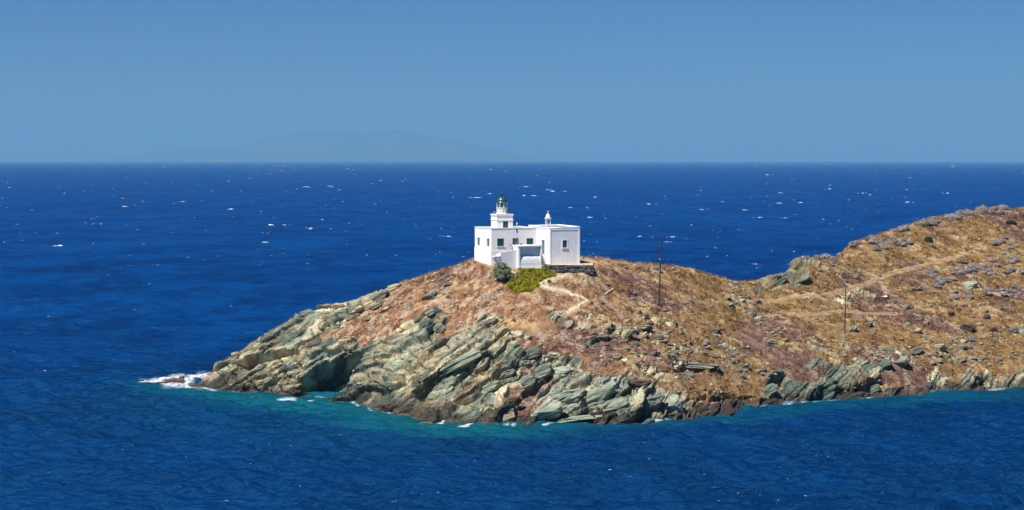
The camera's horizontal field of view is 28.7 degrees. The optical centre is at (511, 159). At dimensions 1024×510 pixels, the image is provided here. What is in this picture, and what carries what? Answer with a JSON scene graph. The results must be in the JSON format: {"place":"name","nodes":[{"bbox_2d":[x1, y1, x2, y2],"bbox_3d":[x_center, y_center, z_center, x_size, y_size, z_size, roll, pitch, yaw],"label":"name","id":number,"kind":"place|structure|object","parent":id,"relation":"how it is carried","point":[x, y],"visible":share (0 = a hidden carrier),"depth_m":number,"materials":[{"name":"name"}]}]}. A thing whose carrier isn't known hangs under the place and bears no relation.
{"place":"outdoors","nodes":[
{"label":"outdoors","id":0,"kind":"place"},
{"bbox_2d":[78,130,562,160],"bbox_3d":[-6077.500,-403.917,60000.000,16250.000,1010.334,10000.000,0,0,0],"label":"hills","id":1,"kind":"structure","parent":0,"point":[392,145],"depth_m":56900.64,"materials":[{"name":"blue"}]},
{"bbox_2d":[0,160,1023,509],"bbox_3d":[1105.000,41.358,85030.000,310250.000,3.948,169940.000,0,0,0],"label":"sea","id":2,"kind":"structure","parent":0,"point":[102,316],"depth_m":455.15,"materials":[{"name":"liquid"}]},
{"bbox_2d":[162,378,184,382],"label":"reef rock","id":3,"kind":"object","parent":2,"relation":"in","point":[178,380],"visible":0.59,"depth_m":369.39,"materials":[{"name":"stone"}]},
{"bbox_2d":[8,162,1005,501],"bbox_3d":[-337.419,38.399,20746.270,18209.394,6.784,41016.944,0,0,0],"label":"foam","id":4,"kind":"object","parent":2,"relation":"on","point":[430,258],"visible":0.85,"depth_m":1432.00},
{"bbox_2d":[0,0,1023,159],"label":"sky","id":5,"kind":"structure","parent":0,"point":[80,79],"materials":[{"name":"blue"}]},
{"bbox_2d":[195,208,1023,426],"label":"headland","id":6,"kind":"structure","parent":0,"point":[285,354],"depth_m":351.24,"materials":[{"name":"brown stone"}]},
{"bbox_2d":[231,352,239,357],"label":"boulder","id":7,"kind":"object","parent":6,"relation":"on","point":[235,354],"visible":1,"depth_m":364.59,"materials":[{"name":"beige stone"}]},
{"bbox_2d":[301,309,313,319],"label":"boulder","id":8,"kind":"object","parent":6,"relation":"on","point":[307,312],"visible":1,"depth_m":366.73,"materials":[{"name":"grey stone"}]},
{"bbox_2d":[316,304,331,308],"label":"boulder","id":9,"kind":"object","parent":6,"relation":"on","point":[325,306],"visible":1,"depth_m":369.08,"materials":[{"name":"grey stone"}]},
{"bbox_2d":[332,303,344,308],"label":"boulder","id":10,"kind":"object","parent":6,"relation":"on","point":[337,306],"visible":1,"depth_m":367.37,"materials":[{"name":"beige stone"}]},
{"bbox_2d":[345,315,353,319],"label":"rock","id":11,"kind":"object","parent":6,"relation":"on","point":[349,317],"visible":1,"depth_m":359.68,"materials":[{"name":"beige stone"}]},
{"bbox_2d":[356,308,364,313],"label":"boulder","id":12,"kind":"object","parent":6,"relation":"on","point":[360,311],"visible":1,"depth_m":359.91,"materials":[{"name":"grey stone"}]},
{"bbox_2d":[368,301,381,309],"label":"boulder","id":13,"kind":"object","parent":6,"relation":"on","point":[375,305],"visible":1,"depth_m":359.43,"materials":[{"name":"grey stone"}]},
{"bbox_2d":[372,290,389,302],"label":"boulder","id":14,"kind":"object","parent":6,"relation":"on","point":[382,295],"visible":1,"depth_m":362.32,"materials":[{"name":"grey stone"}]},
{"bbox_2d":[379,306,389,312],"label":"rock","id":15,"kind":"object","parent":6,"relation":"on","point":[386,308],"visible":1,"depth_m":356.46,"materials":[{"name":"beige stone"}]},
{"bbox_2d":[387,283,401,290],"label":"boulder","id":16,"kind":"object","parent":6,"relation":"on","point":[392,287],"visible":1,"depth_m":365.55,"materials":[{"name":"beige stone"}]},
{"bbox_2d":[413,316,421,323],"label":"boulder","id":17,"kind":"object","parent":6,"relation":"on","point":[418,319],"visible":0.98,"depth_m":349.10,"materials":[{"name":"grey stone"}]},
{"bbox_2d":[421,318,435,332],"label":"boulder","id":18,"kind":"object","parent":6,"relation":"on","point":[428,324],"visible":1,"depth_m":342.21,"materials":[{"name":"grey stone"}]},
{"bbox_2d":[421,290,436,300],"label":"boulder","id":19,"kind":"object","parent":6,"relation":"on","point":[431,294],"visible":1,"depth_m":353.59,"materials":[{"name":"grey stone"}]},
{"bbox_2d":[425,309,433,316],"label":"boulder","id":20,"kind":"object","parent":6,"relation":"on","point":[429,313],"visible":1,"depth_m":346.12,"materials":[{"name":"grey stone"}]},
{"bbox_2d":[433,322,444,332],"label":"boulder","id":21,"kind":"object","parent":6,"relation":"on","point":[439,327],"visible":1,"depth_m":339.83,"materials":[{"name":"grey stone"}]},
{"bbox_2d":[443,282,452,286],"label":"rock","id":22,"kind":"object","parent":6,"relation":"on","point":[446,284],"visible":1,"depth_m":355.36,"materials":[{"name":"beige stone"}]},
{"bbox_2d":[440,349,481,376],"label":"boulder","id":23,"kind":"object","parent":6,"relation":"on","point":[464,361],"visible":0.99,"depth_m":326.70,"materials":[{"name":"grey stone"}]},
{"bbox_2d":[478,350,491,359],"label":"boulder","id":24,"kind":"object","parent":6,"relation":"on","point":[484,353],"visible":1,"depth_m":328.67,"materials":[{"name":"grey stone"}]},
{"bbox_2d":[482,318,497,326],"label":"boulder","id":25,"kind":"object","parent":6,"relation":"on","point":[487,323],"visible":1,"depth_m":337.70,"materials":[{"name":"grey stone"}]},
{"bbox_2d":[481,380,503,393],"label":"boulder","id":26,"kind":"object","parent":6,"relation":"on","point":[494,386],"visible":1,"depth_m":321.21,"materials":[{"name":"grey stone"}]},
{"bbox_2d":[491,261,512,280],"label":"bush","id":27,"kind":"object","parent":6,"relation":"on","point":[502,270],"visible":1,"depth_m":347.31,"materials":[{"name":"green plant"}]},
{"bbox_2d":[474,193,535,264],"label":"lighthouse","id":28,"kind":"object","parent":6,"relation":"on","point":[499,235],"visible":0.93,"depth_m":360.17,"materials":[{"name":"white paint"}]},
{"bbox_2d":[497,239,504,246],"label":"window frame","id":29,"kind":"structure","parent":28,"relation":"in","point":[500,242],"depth_m":358.19,"materials":[{"name":"green paint"}]},
{"bbox_2d":[513,238,517,244],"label":"door","id":30,"kind":"structure","parent":28,"relation":"in","point":[514,239],"depth_m":359.15,"materials":[{"name":"metal"}]},
{"bbox_2d":[527,238,532,244],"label":"window frame","id":31,"kind":"structure","parent":28,"relation":"in","point":[529,240],"depth_m":360.21,"materials":[{"name":"green paint"}]},
{"bbox_2d":[497,369,515,380],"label":"boulder","id":32,"kind":"object","parent":6,"relation":"on","point":[504,375],"visible":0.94,"depth_m":323.84,"materials":[{"name":"grey stone"}]},
{"bbox_2d":[502,408,515,420],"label":"boulder","id":33,"kind":"object","parent":6,"relation":"on","point":[509,415],"visible":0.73,"depth_m":313.24,"materials":[{"name":"beige stone"}]},
{"bbox_2d":[507,395,522,404],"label":"boulder","id":34,"kind":"object","parent":6,"relation":"on","point":[515,400],"visible":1,"depth_m":315.75,"materials":[{"name":"brown stone"}]},
{"bbox_2d":[492,244,545,268],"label":"porch","id":35,"kind":"object","parent":6,"relation":"on","point":[523,256],"visible":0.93,"depth_m":351.41,"materials":[{"name":"white paint"}]},
{"bbox_2d":[519,360,530,366],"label":"boulder","id":36,"kind":"object","parent":6,"relation":"on","point":[524,363],"visible":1,"depth_m":327.20,"materials":[{"name":"grey stone"}]},
{"bbox_2d":[519,373,534,388],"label":"boulder","id":37,"kind":"object","parent":6,"relation":"on","point":[527,381],"visible":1,"depth_m":319.82,"materials":[{"name":"grey stone"}]},
{"bbox_2d":[505,267,555,292],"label":"ground cover","id":38,"kind":"object","parent":6,"relation":"on","point":[528,285],"visible":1,"depth_m":346.81,"materials":[{"name":"green plant"}]},
{"bbox_2d":[525,346,540,359],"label":"boulder","id":39,"kind":"object","parent":6,"relation":"on","point":[533,352],"visible":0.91,"depth_m":329.39,"materials":[{"name":"grey stone"}]},
{"bbox_2d":[535,362,553,379],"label":"boulder","id":40,"kind":"object","parent":6,"relation":"on","point":[545,370],"visible":0.99,"depth_m":324.59,"materials":[{"name":"grey stone"}]},
{"bbox_2d":[530,401,564,419],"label":"boulder","id":41,"kind":"object","parent":6,"relation":"on","point":[552,410],"visible":1,"depth_m":313.46,"materials":[{"name":"grey stone"}]},
{"bbox_2d":[543,354,557,360],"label":"boulder","id":42,"kind":"object","parent":6,"relation":"on","point":[551,357],"visible":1,"depth_m":329.88,"materials":[{"name":"grey stone"}]},
{"bbox_2d":[539,273,587,313],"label":"footpath","id":43,"kind":"structure","parent":6,"relation":"on","point":[571,309],"depth_m":345.74,"materials":[{"name":"beige soil"}]},
{"bbox_2d":[553,366,574,378],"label":"boulder","id":44,"kind":"object","parent":6,"relation":"on","point":[565,371],"visible":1,"depth_m":324.77,"materials":[{"name":"grey stone"}]},
{"bbox_2d":[543,265,593,271],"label":"stone wall","id":45,"kind":"structure","parent":6,"relation":"on","point":[574,268],"depth_m":350.80,"materials":[{"name":"grey stone"}]},
{"bbox_2d":[544,263,592,271],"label":"terrace","id":46,"kind":"structure","parent":6,"relation":"on","point":[572,264],"depth_m":354.01,"materials":[{"name":"concrete"}]},
{"bbox_2d":[528,214,579,263],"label":"chapel","id":47,"kind":"structure","parent":46,"relation":"on","point":[560,243],"depth_m":355.89,"materials":[{"name":"white paint"}]},
{"bbox_2d":[541,239,544,253],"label":"door","id":48,"kind":"structure","parent":47,"relation":"in","point":[543,245],"depth_m":357.58,"materials":[{"name":"white wood"}]},
{"bbox_2d":[562,239,567,248],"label":"window","id":49,"kind":"structure","parent":47,"relation":"in","point":[564,241],"depth_m":355.66,"materials":[{"name":"blue glass"}]},
{"bbox_2d":[552,388,587,403],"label":"boulder","id":50,"kind":"object","parent":6,"relation":"on","point":[571,396],"visible":0.77,"depth_m":318.59,"materials":[{"name":"grey stone"}]},
{"bbox_2d":[557,415,602,422],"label":"boulder","id":51,"kind":"object","parent":6,"relation":"on","point":[580,418],"visible":0.94,"depth_m":312.30,"materials":[{"name":"grey stone"}]},
{"bbox_2d":[584,270,596,273],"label":"stone wall","id":52,"kind":"structure","parent":6,"relation":"on","point":[589,272],"depth_m":351.63,"materials":[{"name":"grey stone"}]},
{"bbox_2d":[586,385,617,409],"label":"boulder","id":53,"kind":"object","parent":6,"relation":"on","point":[595,396],"visible":1,"depth_m":317.88,"materials":[{"name":"grey stone"}]},
{"bbox_2d":[595,335,609,340],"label":"boulder","id":54,"kind":"object","parent":6,"relation":"on","point":[604,338],"visible":1,"depth_m":334.12,"materials":[{"name":"grey stone"}]},
{"bbox_2d":[203,210,1023,410],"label":"loose stones","id":55,"kind":"object","parent":6,"relation":"on","point":[635,388],"visible":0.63,"depth_m":353.55,"materials":[{"name":"grey stone"}]},
{"bbox_2d":[597,396,630,414],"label":"boulder","id":56,"kind":"object","parent":6,"relation":"on","point":[620,405],"visible":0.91,"depth_m":315.64,"materials":[{"name":"grey stone"}]},
{"bbox_2d":[610,334,620,338],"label":"boulder","id":57,"kind":"object","parent":6,"relation":"on","point":[616,336],"visible":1,"depth_m":335.01,"materials":[{"name":"grey stone"}]},
{"bbox_2d":[208,207,1023,407],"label":"dry grass","id":58,"kind":"structure","parent":6,"relation":"on","point":[701,275],"depth_m":365.94,"materials":[{"name":"brown plant"}]},
{"bbox_2d":[612,354,621,358],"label":"rock","id":59,"kind":"object","parent":6,"relation":"on","point":[615,356],"visible":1,"depth_m":329.24,"materials":[{"name":"beige stone"}]},
{"bbox_2d":[618,339,628,342],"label":"rock","id":60,"kind":"object","parent":6,"relation":"on","point":[623,341],"visible":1,"depth_m":334.26,"materials":[{"name":"beige stone"}]},
{"bbox_2d":[627,329,636,334],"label":"rock","id":61,"kind":"object","parent":6,"relation":"on","point":[631,331],"visible":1,"depth_m":335.78,"materials":[{"name":"grey stone"}]},
{"bbox_2d":[629,379,652,386],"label":"boulder","id":62,"kind":"object","parent":6,"relation":"on","point":[639,383],"visible":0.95,"depth_m":323.88,"materials":[{"name":"brown stone"}]},
{"bbox_2d":[636,325,653,329],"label":"boulder","id":63,"kind":"object","parent":6,"relation":"on","point":[645,327],"visible":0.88,"depth_m":339.93,"materials":[{"name":"grey stone"}]},
{"bbox_2d":[644,395,664,409],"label":"boulder","id":64,"kind":"object","parent":6,"relation":"on","point":[653,402],"visible":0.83,"depth_m":319.17,"materials":[{"name":"grey stone"}]},
{"bbox_2d":[654,334,662,339],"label":"boulder","id":65,"kind":"object","parent":6,"relation":"on","point":[658,336],"visible":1,"depth_m":339.04,"materials":[{"name":"grey stone"}]},
{"bbox_2d":[658,234,662,305],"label":"utility pole","id":66,"kind":"object","parent":6,"relation":"on","point":[660,272],"visible":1,"depth_m":350.42,"materials":[{"name":"wood"}]},
{"bbox_2d":[663,394,683,412],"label":"boulder","id":67,"kind":"object","parent":6,"relation":"on","point":[674,402],"visible":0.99,"depth_m":321.30,"materials":[{"name":"grey stone"}]},
{"bbox_2d":[667,412,682,418],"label":"boulder","id":68,"kind":"object","parent":6,"relation":"on","point":[671,415],"visible":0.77,"depth_m":320.00,"materials":[{"name":"stone"}]},
{"bbox_2d":[686,362,719,369],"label":"boulder","id":69,"kind":"object","parent":6,"relation":"on","point":[699,366],"visible":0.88,"depth_m":336.46,"materials":[{"name":"grey stone"}]},
{"bbox_2d":[711,328,720,332],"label":"boulder","id":70,"kind":"object","parent":6,"relation":"on","point":[716,330],"visible":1,"depth_m":349.14,"materials":[{"name":"grey stone"}]},
{"bbox_2d":[763,377,770,382],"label":"rock","id":71,"kind":"object","parent":6,"relation":"on","point":[767,379],"visible":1,"depth_m":342.28,"materials":[{"name":"grey stone"}]},
{"bbox_2d":[763,383,778,396],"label":"boulder","id":72,"kind":"object","parent":6,"relation":"on","point":[771,389],"visible":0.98,"depth_m":338.49,"materials":[{"name":"grey stone"}]},
{"bbox_2d":[767,339,776,344],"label":"boulder","id":73,"kind":"object","parent":6,"relation":"on","point":[770,341],"visible":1,"depth_m":352.30,"materials":[{"name":"grey stone"}]},
{"bbox_2d":[776,276,786,285],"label":"boulder","id":74,"kind":"object","parent":6,"relation":"on","point":[781,281],"visible":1,"depth_m":380.71,"materials":[{"name":"grey stone"}]},
{"bbox_2d":[794,275,810,284],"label":"boulder","id":75,"kind":"object","parent":6,"relation":"on","point":[804,278],"visible":1,"depth_m":381.38,"materials":[{"name":"grey stone"}]},
{"bbox_2d":[821,253,829,257],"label":"scrub bush","id":76,"kind":"object","parent":6,"relation":"on","point":[825,255],"visible":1,"depth_m":397.31,"materials":[{"name":"grey plant"}]},
{"bbox_2d":[820,384,839,399],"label":"boulder","id":77,"kind":"object","parent":6,"relation":"on","point":[830,392],"visible":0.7,"depth_m":346.31,"materials":[{"name":"grey stone"}]},
{"bbox_2d":[790,311,892,314],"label":"footpath","id":78,"kind":"structure","parent":6,"relation":"on","point":[842,312],"depth_m":372.95,"materials":[{"name":"brown soil"}]},
{"bbox_2d":[844,286,845,333],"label":"utility pole","id":79,"kind":"object","parent":6,"relation":"on","point":[845,312],"visible":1,"depth_m":361.83,"materials":[{"name":"wood"}]},
{"bbox_2d":[849,325,857,331],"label":"boulder","id":80,"kind":"object","parent":6,"relation":"on","point":[854,328],"visible":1,"depth_m":363.31,"materials":[{"name":"beige stone"}]},
{"bbox_2d":[848,241,859,245],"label":"scrub bush","id":81,"kind":"object","parent":6,"relation":"on","point":[852,243],"visible":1,"depth_m":410.78,"materials":[{"name":"grey plant"}]},
{"bbox_2d":[751,253,964,301],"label":"footpath","id":82,"kind":"structure","parent":6,"relation":"on","point":[853,287],"depth_m":389.15,"materials":[{"name":"brown soil"}]},
{"bbox_2d":[864,322,872,326],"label":"boulder","id":83,"kind":"object","parent":6,"relation":"on","point":[868,324],"visible":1,"depth_m":367.95,"materials":[{"name":"grey stone"}]},
{"bbox_2d":[865,383,880,393],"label":"boulder","id":84,"kind":"object","parent":6,"relation":"on","point":[873,388],"visible":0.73,"depth_m":351.40,"materials":[{"name":"grey stone"}]},
{"bbox_2d":[871,245,880,249],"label":"scrub bush","id":85,"kind":"object","parent":6,"relation":"on","point":[876,248],"visible":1,"depth_m":408.59,"materials":[{"name":"grey plant"}]},
{"bbox_2d":[878,360,892,368],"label":"boulder","id":86,"kind":"object","parent":6,"relation":"on","point":[884,364],"visible":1,"depth_m":354.19,"materials":[{"name":"grey stone"}]},
{"bbox_2d":[893,356,909,366],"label":"boulder","id":87,"kind":"object","parent":6,"relation":"on","point":[902,361],"visible":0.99,"depth_m":355.94,"materials":[{"name":"grey stone"}]},
{"bbox_2d":[900,225,910,229],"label":"scrub bush","id":88,"kind":"object","parent":6,"relation":"on","point":[905,227],"visible":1,"depth_m":425.01,"materials":[{"name":"grey plant"}]},
{"bbox_2d":[902,305,910,308],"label":"rock","id":89,"kind":"object","parent":6,"relation":"on","point":[907,306],"visible":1,"depth_m":381.94,"materials":[{"name":"grey stone"}]},
{"bbox_2d":[909,286,921,290],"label":"boulder","id":90,"kind":"object","parent":6,"relation":"on","point":[914,288],"visible":1,"depth_m":392.36,"materials":[{"name":"grey stone"}]},
{"bbox_2d":[911,328,921,333],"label":"rock","id":91,"kind":"object","parent":6,"relation":"on","point":[917,330],"visible":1,"depth_m":369.52,"materials":[{"name":"beige stone"}]},
{"bbox_2d":[912,346,922,354],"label":"boulder","id":92,"kind":"object","parent":6,"relation":"on","point":[917,350],"visible":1,"depth_m":361.78,"materials":[{"name":"grey stone"}]},
{"bbox_2d":[922,220,930,224],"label":"scrub bush","id":93,"kind":"object","parent":6,"relation":"on","point":[926,222],"visible":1,"depth_m":429.84,"materials":[{"name":"grey plant"}]},
{"bbox_2d":[924,236,933,241],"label":"scrub bush","id":94,"kind":"object","parent":6,"relation":"on","point":[928,239],"visible":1,"depth_m":421.05,"materials":[{"name":"green plant"}]},
{"bbox_2d":[929,220,936,224],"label":"scrub bush","id":95,"kind":"object","parent":6,"relation":"on","point":[933,222],"visible":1,"depth_m":430.44,"materials":[{"name":"grey plant"}]},
{"bbox_2d":[934,344,947,350],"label":"boulder","id":96,"kind":"object","parent":6,"relation":"on","point":[941,347],"visible":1,"depth_m":364.44,"materials":[{"name":"beige stone"}]},
{"bbox_2d":[952,214,961,218],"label":"scrub bush","id":97,"kind":"object","parent":6,"relation":"on","point":[956,216],"visible":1,"depth_m":436.30,"materials":[{"name":"grey plant"}]},
{"bbox_2d":[953,266,962,269],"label":"scrub bush","id":98,"kind":"object","parent":6,"relation":"on","point":[957,268],"visible":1,"depth_m":406.55,"materials":[{"name":"grey plant"}]},
{"bbox_2d":[956,355,965,362],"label":"boulder","id":99,"kind":"object","parent":6,"relation":"on","point":[960,358],"visible":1,"depth_m":363.37,"materials":[{"name":"beige stone"}]},
{"bbox_2d":[955,258,966,262],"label":"scrub bush","id":100,"kind":"object","parent":6,"relation":"on","point":[961,260],"visible":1,"depth_m":412.65,"materials":[{"name":"grey plant"}]},
{"bbox_2d":[958,344,967,349],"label":"boulder","id":101,"kind":"object","parent":6,"relation":"on","point":[961,346],"visible":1,"depth_m":366.89,"materials":[{"name":"beige stone"}]},
{"bbox_2d":[959,324,975,330],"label":"boulder","id":102,"kind":"object","parent":6,"relation":"on","point":[967,327],"visible":1,"depth_m":374.83,"materials":[{"name":"grey stone"}]},
{"bbox_2d":[962,281,977,288],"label":"boulder","id":103,"kind":"object","parent":6,"relation":"on","point":[970,284],"visible":1,"depth_m":397.27,"materials":[{"name":"grey stone"}]},
{"bbox_2d":[983,314,990,319],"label":"boulder","id":104,"kind":"object","parent":6,"relation":"on","point":[988,316],"visible":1,"depth_m":381.98,"materials":[{"name":"grey stone"}]},
{"bbox_2d":[997,204,1008,209],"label":"scrub bush","id":105,"kind":"object","parent":6,"relation":"on","point":[1002,206],"visible":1,"depth_m":449.60,"materials":[{"name":"grey plant"}]},
{"bbox_2d":[1005,220,1016,223],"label":"scrub bush","id":106,"kind":"object","parent":6,"relation":"on","point":[1010,222],"visible":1,"depth_m":438.56,"materials":[{"name":"green plant"}]},
{"bbox_2d":[1007,259,1015,262],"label":"scrub bush","id":107,"kind":"object","parent":6,"relation":"on","point":[1011,260],"visible":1,"depth_m":415.13,"materials":[{"name":"grey plant"}]},
{"bbox_2d":[1009,327,1018,332],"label":"boulder","id":108,"kind":"object","parent":6,"relation":"on","point":[1014,330],"visible":1,"depth_m":376.68,"materials":[{"name":"grey stone"}]}
]}

